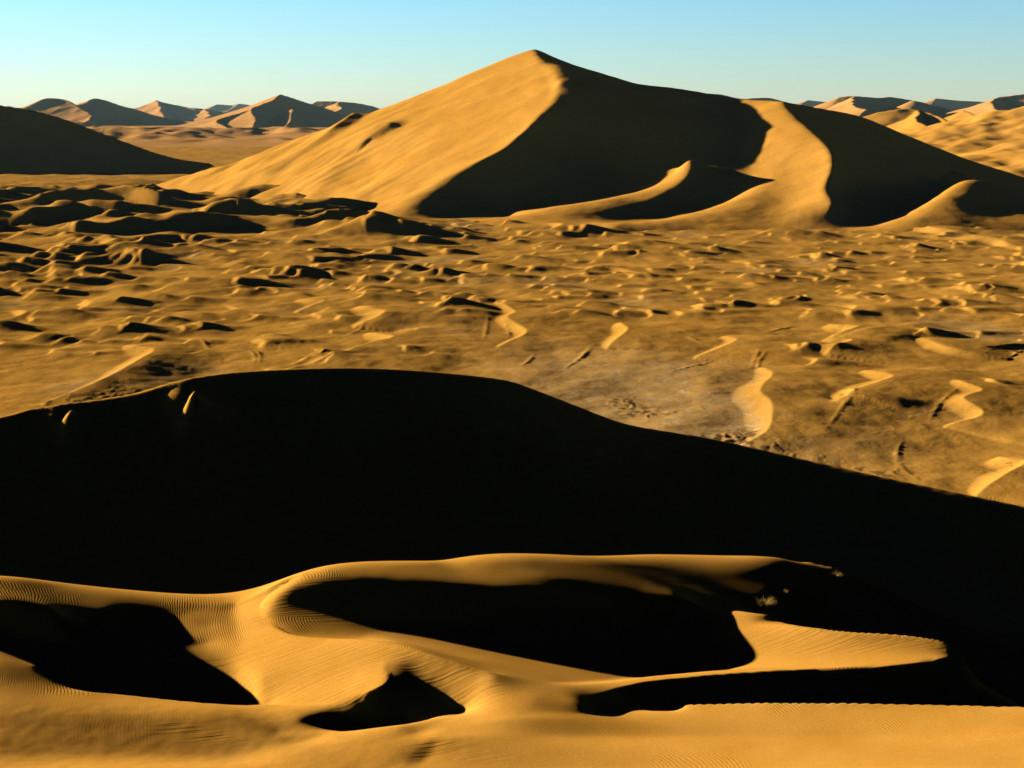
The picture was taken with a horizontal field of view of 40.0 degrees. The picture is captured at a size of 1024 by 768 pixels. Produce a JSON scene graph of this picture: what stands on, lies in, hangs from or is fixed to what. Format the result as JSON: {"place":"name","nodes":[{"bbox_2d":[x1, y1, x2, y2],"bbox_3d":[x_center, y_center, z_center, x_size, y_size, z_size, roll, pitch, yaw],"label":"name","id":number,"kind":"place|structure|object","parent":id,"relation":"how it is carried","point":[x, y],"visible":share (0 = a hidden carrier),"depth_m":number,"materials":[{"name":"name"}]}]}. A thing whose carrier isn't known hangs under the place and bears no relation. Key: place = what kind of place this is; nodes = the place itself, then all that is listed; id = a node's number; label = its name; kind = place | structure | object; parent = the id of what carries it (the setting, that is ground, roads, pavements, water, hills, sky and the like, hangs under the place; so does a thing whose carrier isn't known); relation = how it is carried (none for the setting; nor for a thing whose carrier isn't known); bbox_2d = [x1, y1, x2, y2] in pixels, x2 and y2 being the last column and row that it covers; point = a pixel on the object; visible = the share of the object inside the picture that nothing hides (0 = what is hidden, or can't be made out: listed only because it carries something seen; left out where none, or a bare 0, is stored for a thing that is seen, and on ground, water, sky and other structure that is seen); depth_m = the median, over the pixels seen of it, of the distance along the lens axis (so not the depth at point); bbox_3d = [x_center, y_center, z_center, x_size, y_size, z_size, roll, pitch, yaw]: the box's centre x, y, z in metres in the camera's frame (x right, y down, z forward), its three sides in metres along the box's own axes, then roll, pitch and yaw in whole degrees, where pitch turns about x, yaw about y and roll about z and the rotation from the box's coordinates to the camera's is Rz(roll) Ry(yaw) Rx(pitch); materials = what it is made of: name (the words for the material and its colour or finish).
{"place":"outdoors","nodes":[
{"label":"outdoors","id":0,"kind":"place"},
{"bbox_2d":[22,98,186,126],"bbox_3d":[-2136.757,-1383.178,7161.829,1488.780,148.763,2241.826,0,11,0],"label":"dune","id":1,"kind":"structure","parent":0,"point":[94,112],"depth_m":7484.28,"materials":[{"name":"sand"}]},
{"bbox_2d":[0,105,214,173],"bbox_3d":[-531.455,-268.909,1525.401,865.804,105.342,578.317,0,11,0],"label":"dune","id":2,"kind":"structure","parent":0,"point":[33,142],"depth_m":1475.16,"materials":[{"name":"beige sand"}]},
{"bbox_2d":[134,100,225,120],"bbox_3d":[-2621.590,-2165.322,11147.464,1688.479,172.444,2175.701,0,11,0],"label":"dune","id":3,"kind":"structure","parent":0,"point":[167,110],"depth_m":11396.67,"materials":[{"name":"sand"}]},
{"bbox_2d":[86,121,328,146],"bbox_3d":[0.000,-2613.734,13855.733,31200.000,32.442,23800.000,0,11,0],"label":"desert plain","id":4,"kind":"structure","parent":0,"point":[155,135],"depth_m":3279.78,"materials":[{"name":"beige sand"}]},
{"bbox_2d":[206,104,249,112],"bbox_3d":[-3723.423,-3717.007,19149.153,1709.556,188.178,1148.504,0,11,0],"label":"dune","id":5,"kind":"structure","parent":0,"point":[224,108],"depth_m":19055.09,"materials":[{"name":"sand"}]},
{"bbox_2d":[172,95,346,127],"bbox_3d":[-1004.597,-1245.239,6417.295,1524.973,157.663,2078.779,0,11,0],"label":"dune","id":6,"kind":"structure","parent":0,"point":[281,111],"depth_m":6485.84,"materials":[{"name":"brown sand"}]},
{"bbox_2d":[312,101,378,115],"bbox_3d":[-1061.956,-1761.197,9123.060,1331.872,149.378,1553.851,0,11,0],"label":"dune","id":7,"kind":"structure","parent":0,"point":[346,108],"depth_m":9389.48,"materials":[{"name":"sand"}]},
{"bbox_2d":[0,146,1023,505],"bbox_3d":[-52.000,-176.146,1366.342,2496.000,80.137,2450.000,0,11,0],"label":"sand plain","id":8,"kind":"structure","parent":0,"point":[892,354],"depth_m":422.84,"materials":[{"name":"beige sand"}]},
{"bbox_2d":[0,553,1023,767],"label":"foreground dune","id":9,"kind":"structure","parent":0,"point":[515,660],"depth_m":73.34,"materials":[{"name":"sand"}]},
{"bbox_2d":[754,597,776,610],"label":"desert shrub","id":10,"kind":"object","parent":9,"relation":"on","point":[766,605],"visible":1,"depth_m":84.24,"materials":[{"name":"plant"}]},
{"bbox_2d":[830,570,842,578],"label":"desert shrub","id":11,"kind":"object","parent":9,"relation":"on","point":[837,576],"visible":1,"depth_m":88.91,"materials":[{"name":"plant"}]},
{"bbox_2d":[0,368,1023,649],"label":"shadowed dune","id":12,"kind":"structure","parent":0,"point":[228,482],"depth_m":191.78,"materials":[{"name":"sand"}]},
{"bbox_2d":[0,0,1023,108],"label":"sky","id":13,"kind":"structure","parent":0,"point":[201,54],"materials":[{"name":"blue"}]},
{"bbox_2d":[157,49,1023,231],"bbox_3d":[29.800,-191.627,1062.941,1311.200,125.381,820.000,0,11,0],"label":"great dune","id":14,"kind":"structure","parent":0,"point":[534,136],"depth_m":902.65,"materials":[{"name":"sand"}]},
{"bbox_2d":[708,93,787,102],"bbox_3d":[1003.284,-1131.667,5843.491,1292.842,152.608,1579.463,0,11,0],"label":"dune","id":15,"kind":"structure","parent":0,"point":[766,99],"depth_m":6109.64,"materials":[{"name":"brown sand"}]},
{"bbox_2d":[797,100,824,106],"bbox_3d":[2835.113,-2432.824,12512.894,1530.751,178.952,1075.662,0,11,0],"label":"dune","id":16,"kind":"structure","parent":0,"point":[810,103],"depth_m":12446.67,"materials":[{"name":"sand"}]},
{"bbox_2d":[814,96,954,117],"bbox_3d":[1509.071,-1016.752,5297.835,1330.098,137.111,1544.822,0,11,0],"label":"dune","id":17,"kind":"structure","parent":0,"point":[860,106],"depth_m":5438.74,"materials":[{"name":"brown sand"}]},
{"bbox_2d":[863,109,973,131],"bbox_3d":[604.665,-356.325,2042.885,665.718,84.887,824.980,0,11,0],"label":"dune","id":18,"kind":"structure","parent":0,"point":[899,120],"depth_m":1976.07,"materials":[{"name":"orange sand"}]},
{"bbox_2d":[924,98,983,109],"bbox_3d":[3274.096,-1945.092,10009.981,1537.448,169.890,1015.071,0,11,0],"label":"dune","id":19,"kind":"structure","parent":0,"point":[952,104],"depth_m":9957.26,"materials":[{"name":"sand"}]},
{"bbox_2d":[900,106,1023,176],"bbox_3d":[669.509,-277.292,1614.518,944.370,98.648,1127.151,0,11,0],"label":"dune","id":20,"kind":"structure","parent":0,"point":[994,139],"depth_m":1636.70,"materials":[{"name":"beige sand"}]},
{"bbox_2d":[941,94,1023,117],"bbox_3d":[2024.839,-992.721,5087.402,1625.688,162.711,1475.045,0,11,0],"label":"dune","id":21,"kind":"structure","parent":0,"point":[1007,102],"depth_m":5242.10,"materials":[{"name":"sand"}]}
]}

